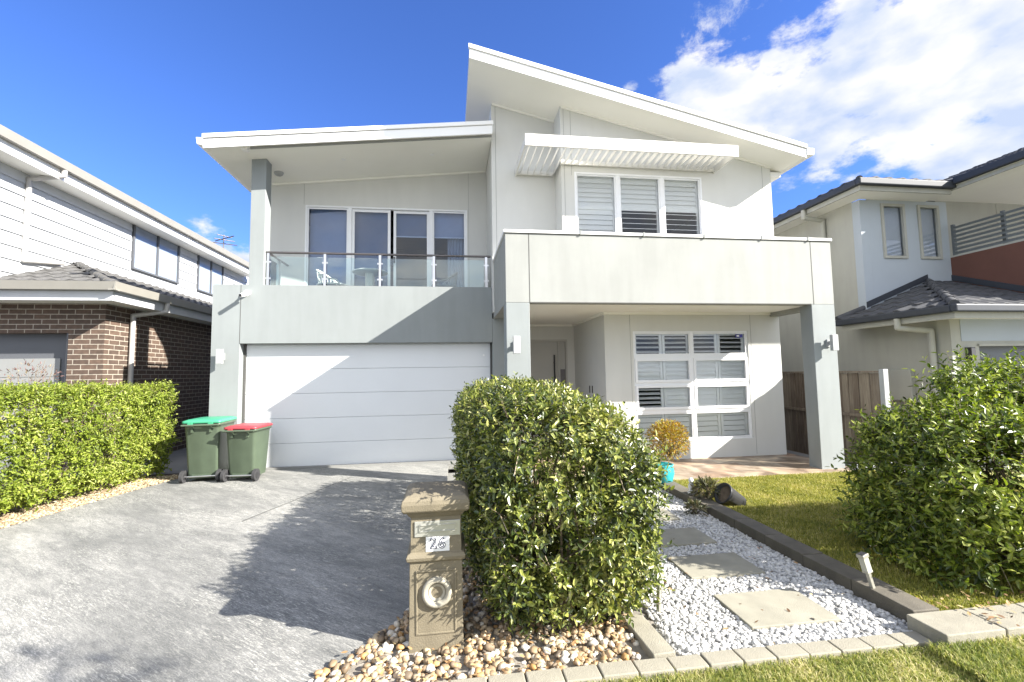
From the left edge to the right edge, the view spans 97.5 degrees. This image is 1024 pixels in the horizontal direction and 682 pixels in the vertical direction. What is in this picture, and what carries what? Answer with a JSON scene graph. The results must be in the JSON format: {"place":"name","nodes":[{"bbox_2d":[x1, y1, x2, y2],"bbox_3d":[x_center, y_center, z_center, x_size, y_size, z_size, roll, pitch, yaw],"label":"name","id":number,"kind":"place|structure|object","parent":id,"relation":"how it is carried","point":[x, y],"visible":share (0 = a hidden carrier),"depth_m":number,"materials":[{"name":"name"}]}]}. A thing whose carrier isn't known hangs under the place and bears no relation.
{"place":"outdoors","nodes":[
{"label":"outdoors","id":0,"kind":"place"},
{"bbox_2d":[1,473,178,525],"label":"garden bed","id":1,"kind":"object","parent":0,"point":[154,475],"visible":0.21,"depth_m":6.68,"materials":[{"name":"soil"}]},
{"bbox_2d":[0,358,62,480],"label":"sparse shrub","id":2,"kind":"object","parent":1,"relation":"on","point":[31,379],"visible":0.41,"depth_m":6.90,"materials":[{"name":"green plant"}]},
{"bbox_2d":[0,474,177,528],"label":"pebbles","id":3,"kind":"object","parent":1,"relation":"on","point":[13,517],"visible":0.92,"depth_m":6.04,"materials":[{"name":"beige gravel"}]},
{"bbox_2d":[0,378,181,513],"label":"hedge","id":4,"kind":"object","parent":1,"relation":"on","point":[77,397],"visible":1,"depth_m":6.04,"materials":[{"name":"green plant"}]},
{"bbox_2d":[0,448,187,482],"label":"side path","id":5,"kind":"structure","parent":0,"point":[178,461],"depth_m":8.68,"materials":[{"name":"concrete"}]},
{"bbox_2d":[0,124,248,473],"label":"neighbour house","id":6,"kind":"structure","parent":0,"point":[100,279],"depth_m":8.94,"materials":[{"name":"brown brick"}]},
{"bbox_2d":[0,333,68,473],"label":"garage door","id":7,"kind":"structure","parent":6,"relation":"in","point":[52,349],"depth_m":8.09,"materials":[{"name":"white metal"}]},
{"bbox_2d":[130,225,179,283],"bbox_3d":[-9.736,-2.318,12.336,0.080,1.130,1.950,0,-4,-8],"label":"window","id":8,"kind":"structure","parent":6,"relation":"in","point":[152,255],"depth_m":12.23,"materials":[{"name":"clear glass"}]},
{"bbox_2d":[196,255,223,295],"bbox_3d":[-10.108,-2.113,15.078,0.080,1.130,1.600,0,-4,-8],"label":"window","id":9,"kind":"structure","parent":6,"relation":"in","point":[209,273],"depth_m":14.90,"materials":[{"name":"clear glass"}]},
{"bbox_2d":[0,462,457,681],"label":"driveway","id":10,"kind":"structure","parent":0,"point":[194,580],"depth_m":3.64,"materials":[{"name":"concrete"}]},
{"bbox_2d":[178,416,236,482],"bbox_3d":[-4.921,1.739,7.310,0.572,0.982,0.735,0,-4,-11],"label":"wheelie bin","id":11,"kind":"object","parent":10,"relation":"on","point":[206,447],"visible":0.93,"depth_m":7.07,"materials":[{"name":"plastic"}]},
{"bbox_2d":[220,422,272,481],"bbox_3d":[-4.284,1.784,7.292,0.523,0.870,0.664,-1,-4,-4],"label":"wheelie bin","id":12,"kind":"object","parent":10,"relation":"on","point":[247,444],"visible":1,"depth_m":7.07,"materials":[{"name":"plastic"}]},
{"bbox_2d":[243,477,350,520],"bbox_3d":[-2.822,2.112,6.137,0.022,0.001,2.180,-2,-4,12],"label":"driveway joint","id":13,"kind":"object","parent":10,"relation":"on","point":[288,502],"visible":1,"depth_m":5.72,"materials":[{"name":"grey concrete"}]},
{"bbox_2d":[266,460,455,469],"bbox_3d":[-2.530,2.248,8.151,4.400,0.055,0.120,0,-4,-8],"label":"garage threshold","id":14,"kind":"object","parent":10,"relation":"on","point":[357,465],"visible":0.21,"depth_m":8.08,"materials":[{"name":"concrete"}]},
{"bbox_2d":[196,43,844,483],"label":"house","id":15,"kind":"structure","parent":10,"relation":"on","point":[604,241],"depth_m":8.23,"materials":[{"name":"paint"}]},
{"bbox_2d":[316,269,348,285],"bbox_3d":[-3.481,-1.018,8.660,0.557,0.737,0.572,-1,-4,2],"label":"balcony chair","id":16,"kind":"object","parent":15,"relation":"on","point":[330,283],"visible":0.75,"depth_m":8.48,"materials":[{"name":"white plastic"}]},
{"bbox_2d":[242,343,491,466],"bbox_3d":[-2.572,1.152,8.267,4.440,2.220,0.080,0,-4,-8],"label":"garage door","id":17,"kind":"structure","parent":15,"relation":"in","point":[325,404],"depth_m":8.22,"materials":[{"name":"paint"}]},
{"bbox_2d":[352,268,387,285],"bbox_3d":[-2.772,-1.006,8.756,0.680,0.700,0.680,0,-4,-8],"label":"balcony table","id":18,"kind":"object","parent":15,"relation":"on","point":[370,274],"visible":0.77,"depth_m":8.69,"materials":[{"name":"white plastic"}]},
{"bbox_2d":[304,205,467,286],"bbox_3d":[-2.615,-1.703,9.537,3.310,2.200,0.319,0,-4,-8],"label":"sliding door","id":19,"kind":"structure","parent":15,"relation":"in","point":[356,229],"depth_m":9.51,"materials":[{"name":"white glass"}]},
{"bbox_2d":[431,272,457,286],"bbox_3d":[-1.356,-1.026,8.999,0.557,0.737,0.572,0,-4,-18],"label":"balcony chair","id":20,"kind":"object","parent":15,"relation":"on","point":[448,279],"visible":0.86,"depth_m":8.83,"materials":[{"name":"grey plastic"}]},
{"bbox_2d":[530,339,567,445],"bbox_3d":[0.637,1.122,9.856,1.210,2.310,0.125,0,-4,-8],"label":"front door","id":21,"kind":"structure","parent":15,"relation":"in","point":[549,358],"depth_m":9.95,"materials":[{"name":"paint"}]},
{"bbox_2d":[574,172,703,234],"bbox_3d":[2.359,-2.492,8.366,2.480,1.190,0.135,0,-4,-8],"label":"window","id":22,"kind":"structure","parent":15,"relation":"in","point":[604,195],"depth_m":8.36,"materials":[{"name":"white glass"}]},
{"bbox_2d":[633,331,752,441],"bbox_3d":[3.298,0.809,8.242,2.250,1.980,0.125,0,-4,-8],"label":"window","id":23,"kind":"structure","parent":15,"relation":"in","point":[700,387],"depth_m":8.24,"materials":[{"name":"white glass"}]},
{"bbox_2d":[448,469,456,480],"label":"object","id":24,"kind":"structure","parent":0,"point":[451,472],"depth_m":8.11,"materials":[{"name":"concrete"}]},
{"bbox_2d":[782,369,891,463],"bbox_3d":[5.489,1.634,10.958,0.105,1.800,7.727,0,-4,-8],"label":"paling fence","id":25,"kind":"object","parent":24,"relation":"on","point":[859,390],"visible":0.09,"depth_m":7.92,"materials":[{"name":"brown wood"}]},
{"bbox_2d":[773,147,1023,464],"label":"neighbour house","id":26,"kind":"structure","parent":24,"relation":"on","point":[916,277],"depth_m":9.27,"materials":[{"name":"white paint"}]},
{"bbox_2d":[880,203,908,258],"bbox_3d":[8.053,-2.316,9.508,0.570,1.170,0.110,0,-4,-8],"label":"window","id":27,"kind":"structure","parent":26,"relation":"in","point":[892,233],"depth_m":9.54,"materials":[{"name":"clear glass"}]},
{"bbox_2d":[916,205,942,258],"bbox_3d":[8.911,-2.321,9.625,0.520,1.170,0.110,0,-4,-8],"label":"window","id":28,"kind":"structure","parent":26,"relation":"in","point":[926,222],"depth_m":9.65,"materials":[{"name":"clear glass"}]},
{"bbox_2d":[979,346,1023,464],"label":"garage door","id":29,"kind":"structure","parent":26,"relation":"in","point":[999,352],"depth_m":7.99,"materials":[{"name":"white metal"}]},
{"bbox_2d":[308,495,655,681],"bbox_3d":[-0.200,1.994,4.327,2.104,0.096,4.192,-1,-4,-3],"label":"pebble bed","id":30,"kind":"object","parent":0,"point":[355,669],"visible":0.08,"depth_m":2.63,"materials":[{"name":"beige gravel"}]},
{"bbox_2d":[401,480,469,652],"bbox_3d":[-0.475,1.404,2.841,0.406,0.966,0.406,0,-4,-8],"label":"letterbox","id":31,"kind":"object","parent":30,"relation":"on","point":[434,511],"visible":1,"depth_m":2.68,"materials":[{"name":"stone"}]},
{"bbox_2d":[450,677,486,681],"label":"kerb paver","id":32,"kind":"object","parent":30,"relation":"on","point":[479,679],"visible":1,"depth_m":2.34,"materials":[{"name":"beige concrete"}]},
{"bbox_2d":[488,672,525,681],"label":"kerb paver","id":33,"kind":"object","parent":30,"relation":"on","point":[516,677],"visible":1,"depth_m":2.35,"materials":[{"name":"beige concrete"}]},
{"bbox_2d":[525,668,564,681],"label":"kerb paver","id":34,"kind":"object","parent":30,"relation":"on","point":[551,675],"visible":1,"depth_m":2.36,"materials":[{"name":"beige concrete"}]},
{"bbox_2d":[449,371,677,640],"bbox_3d":[0.134,1.167,4.399,1.584,1.743,3.943,0,-4,-8],"label":"hedge","id":35,"kind":"object","parent":30,"relation":"on","point":[573,559],"visible":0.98,"depth_m":2.71,"materials":[{"name":"green plant"}]},
{"bbox_2d":[562,664,601,681],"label":"kerb paver","id":36,"kind":"object","parent":30,"relation":"on","point":[586,673],"visible":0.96,"depth_m":2.38,"materials":[{"name":"beige concrete"}]},
{"bbox_2d":[598,660,638,681],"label":"kerb paver","id":37,"kind":"object","parent":30,"relation":"on","point":[626,670],"visible":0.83,"depth_m":2.39,"materials":[{"name":"beige concrete"}]},
{"bbox_2d":[622,614,675,658],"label":"edging block","id":38,"kind":"structure","parent":30,"relation":"on","point":[653,643],"depth_m":2.66,"materials":[{"name":"beige concrete"}]},
{"bbox_2d":[633,657,674,680],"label":"kerb paver","id":39,"kind":"object","parent":30,"relation":"on","point":[650,667],"visible":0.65,"depth_m":2.42,"materials":[{"name":"beige concrete"}]},
{"bbox_2d":[337,538,1023,681],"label":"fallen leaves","id":40,"kind":"object","parent":30,"relation":"on","point":[623,621],"visible":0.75,"depth_m":2.67,"materials":[{"name":"plant"}]},
{"bbox_2d":[0,0,1023,277],"label":"sky","id":41,"kind":"structure","parent":0,"point":[123,92],"materials":[{"name":"blue"}]},
{"bbox_2d":[569,487,763,553],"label":"white gravel","id":42,"kind":"structure","parent":0,"point":[724,534],"depth_m":4.59,"materials":[{"name":"white gravel"}]},
{"bbox_2d":[644,419,691,485],"bbox_3d":[2.181,1.533,6.252,0.634,0.921,0.642,0,-4,-8],"label":"potted shrub","id":43,"kind":"object","parent":42,"relation":"on","point":[669,436],"visible":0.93,"depth_m":6.16,"materials":[{"name":"orange plant"}]},
{"bbox_2d":[533,445,852,490],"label":"porch floor","id":44,"kind":"structure","parent":0,"point":[742,466],"depth_m":7.32,"materials":[{"name":"beige-brown paving tile"}]},
{"bbox_2d":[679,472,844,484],"bbox_3d":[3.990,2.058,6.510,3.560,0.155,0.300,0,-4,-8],"label":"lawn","id":45,"kind":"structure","parent":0,"point":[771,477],"depth_m":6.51,"materials":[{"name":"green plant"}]},
{"bbox_2d":[660,481,681,493],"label":"edging block","id":46,"kind":"structure","parent":45,"relation":"on","point":[672,483],"depth_m":6.03,"materials":[{"name":"grey concrete"}]},
{"bbox_2d":[565,643,985,681],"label":"front lawn","id":47,"kind":"structure","parent":0,"point":[921,671],"depth_m":2.42,"materials":[{"name":"green plant"}]},
{"bbox_2d":[667,654,708,674],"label":"kerb paver","id":48,"kind":"object","parent":47,"relation":"on","point":[692,663],"visible":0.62,"depth_m":2.45,"materials":[{"name":"beige concrete"}]},
{"bbox_2d":[700,649,742,672],"bbox_3d":[1.165,1.810,2.492,0.192,0.115,0.110,0,-4,-8],"label":"kerb paver","id":49,"kind":"object","parent":47,"relation":"on","point":[720,659],"visible":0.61,"depth_m":2.47,"materials":[{"name":"beige concrete"}]},
{"bbox_2d":[733,646,776,668],"bbox_3d":[1.363,1.810,2.519,0.192,0.113,0.110,0,-5,-8],"label":"kerb paver","id":50,"kind":"object","parent":47,"relation":"on","point":[752,656],"visible":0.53,"depth_m":2.50,"materials":[{"name":"beige concrete"}]},
{"bbox_2d":[765,643,808,665],"bbox_3d":[1.561,1.808,2.546,0.192,0.114,0.110,0,-4,-8],"label":"kerb paver","id":51,"kind":"object","parent":47,"relation":"on","point":[786,652],"visible":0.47,"depth_m":2.52,"materials":[{"name":"beige concrete"}]},
{"bbox_2d":[797,640,840,661],"bbox_3d":[1.759,1.810,2.572,0.192,0.110,0.110,-1,-4,-7],"label":"kerb paver","id":52,"kind":"object","parent":47,"relation":"on","point":[819,649],"visible":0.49,"depth_m":2.56,"materials":[{"name":"beige concrete"}]},
{"bbox_2d":[827,637,872,656],"bbox_3d":[1.957,1.808,2.600,0.192,0.110,0.110,-1,-4,-7],"label":"kerb paver","id":53,"kind":"object","parent":47,"relation":"on","point":[848,645],"visible":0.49,"depth_m":2.58,"materials":[{"name":"beige concrete"}]},
{"bbox_2d":[857,634,902,653],"bbox_3d":[2.155,1.808,2.627,0.192,0.109,0.110,-1,-4,-8],"label":"kerb paver","id":54,"kind":"object","parent":47,"relation":"on","point":[877,642],"visible":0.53,"depth_m":2.61,"materials":[{"name":"beige concrete"}]},
{"bbox_2d":[887,631,932,650],"bbox_3d":[2.354,1.806,2.653,0.192,0.109,0.110,0,-4,-7],"label":"kerb paver","id":55,"kind":"object","parent":47,"relation":"on","point":[911,638],"visible":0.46,"depth_m":2.64,"materials":[{"name":"beige concrete"}]},
{"bbox_2d":[907,609,1005,647],"bbox_3d":[2.652,1.769,2.684,0.394,0.180,0.235,0,-4,-8],"label":"kerb paver","id":56,"kind":"object","parent":47,"relation":"on","point":[956,625],"visible":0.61,"depth_m":2.65,"materials":[{"name":"beige concrete"}]},
{"bbox_2d":[962,604,1023,640],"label":"kerb paver","id":57,"kind":"object","parent":47,"relation":"on","point":[1008,623],"visible":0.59,"depth_m":2.74,"materials":[{"name":"beige concrete"}]},
{"bbox_2d":[641,515,911,655],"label":"gravel path","id":58,"kind":"structure","parent":0,"point":[657,628],"depth_m":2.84,"materials":[{"name":"white gravel"}]},
{"bbox_2d":[654,570,664,612],"bbox_3d":[0.991,1.708,3.029,0.056,0.303,0.052,10,-10,-37],"label":"stake light","id":59,"kind":"object","parent":58,"relation":"on","point":[659,596],"visible":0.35,"depth_m":3.02,"materials":[{"name":"metal"}]},
{"bbox_2d":[645,508,679,520],"bbox_3d":[1.488,1.966,5.013,0.620,0.060,0.400,0,-4,-8],"label":"stepping stone","id":60,"kind":"object","parent":58,"relation":"on","point":[673,517],"visible":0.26,"depth_m":4.93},
{"bbox_2d":[655,527,716,547],"bbox_3d":[1.579,1.916,4.341,0.620,0.060,0.400,0,-4,-8],"label":"stepping stone","id":61,"kind":"object","parent":58,"relation":"on","point":[688,536],"visible":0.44,"depth_m":4.29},
{"bbox_2d":[682,498,711,515],"bbox_3d":[2.068,1.887,5.041,0.311,0.248,0.287,0,-4,-8],"label":"weed","id":62,"kind":"object","parent":58,"relation":"on","point":[691,506],"visible":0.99,"depth_m":5.03,"materials":[{"name":"green plant"}]},
{"bbox_2d":[667,552,764,579],"bbox_3d":[1.667,1.868,3.699,0.620,0.060,0.400,0,-4,-8],"label":"stepping stone","id":63,"kind":"object","parent":58,"relation":"on","point":[715,565],"visible":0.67,"depth_m":3.66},
{"bbox_2d":[713,588,840,630],"bbox_3d":[1.768,1.817,3.029,0.620,0.060,0.420,0,-4,-8],"label":"stepping stone","id":64,"kind":"object","parent":58,"relation":"on","point":[774,604],"visible":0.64,"depth_m":2.99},
{"bbox_2d":[787,450,850,465],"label":"side path","id":65,"kind":"structure","parent":0,"point":[797,453],"depth_m":8.45,"materials":[{"name":"concrete"}]},
{"bbox_2d":[673,469,1023,610],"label":"lawn","id":66,"kind":"structure","parent":0,"point":[968,606],"depth_m":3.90,"materials":[{"name":"green plant"}]},
{"bbox_2d":[671,486,694,501],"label":"edging block","id":67,"kind":"structure","parent":66,"relation":"on","point":[679,492],"depth_m":5.71,"materials":[{"name":"grey concrete"}]},
{"bbox_2d":[687,478,695,494],"bbox_3d":[2.234,1.797,5.573,0.110,0.195,0.120,0,-4,-8],"label":"light","id":68,"kind":"object","parent":67,"relation":"on","point":[690,487],"visible":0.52,"depth_m":5.56,"materials":[{"name":"white metal"}]},
{"bbox_2d":[688,475,720,500],"bbox_3d":[2.373,1.801,5.421,0.432,0.382,0.438,0,-4,-8],"label":"plant","id":69,"kind":"object","parent":66,"relation":"on","point":[706,483],"visible":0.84,"depth_m":5.40,"materials":[{"name":"green plant"}]},
{"bbox_2d":[689,496,722,514],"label":"edging block","id":70,"kind":"structure","parent":66,"relation":"on","point":[709,502],"depth_m":5.20,"materials":[{"name":"grey concrete"}]},
{"bbox_2d":[710,506,748,528],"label":"edging block","id":71,"kind":"structure","parent":66,"relation":"on","point":[726,515],"depth_m":4.78,"materials":[{"name":"grey concrete"}]},
{"bbox_2d":[714,483,745,506],"bbox_3d":[2.549,1.824,5.219,0.280,0.250,0.250,31,0,-12],"label":"toppled pot","id":72,"kind":"object","parent":66,"relation":"on","point":[729,495],"visible":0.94,"depth_m":5.16,"materials":[{"name":"black plastic"}]},
{"bbox_2d":[735,518,782,543],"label":"edging block","id":73,"kind":"structure","parent":66,"relation":"on","point":[754,529],"depth_m":4.34,"materials":[{"name":"grey concrete"}]},
{"bbox_2d":[765,534,821,566],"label":"edging block","id":74,"kind":"structure","parent":66,"relation":"on","point":[791,548],"depth_m":3.89,"materials":[{"name":"grey concrete"}]},
{"bbox_2d":[803,554,866,589],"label":"edging block","id":75,"kind":"structure","parent":66,"relation":"on","point":[837,572],"depth_m":3.46,"materials":[{"name":"grey concrete"}]},
{"bbox_2d":[852,577,938,621],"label":"edging block","id":76,"kind":"structure","parent":66,"relation":"on","point":[894,601],"depth_m":3.00,"materials":[{"name":"grey concrete"}]},
{"bbox_2d":[856,551,874,588],"bbox_3d":[2.482,1.658,3.111,0.056,0.378,0.052,-14,-4,-18],"label":"stake light","id":77,"kind":"object","parent":76,"relation":"on","point":[864,561],"visible":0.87,"depth_m":3.10,"materials":[{"name":"metal"}]},
{"bbox_2d":[825,344,1023,598],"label":"shrub","id":78,"kind":"object","parent":66,"relation":"on","point":[973,417],"visible":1,"depth_m":3.39,"materials":[{"name":"green plant"}]},
{"bbox_2d":[927,633,1023,681],"bbox_3d":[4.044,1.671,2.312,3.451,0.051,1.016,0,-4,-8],"label":"front lawn grass","id":79,"kind":"structure","parent":0,"point":[1008,659],"depth_m":2.43,"materials":[{"name":"green plant"}]}
]}

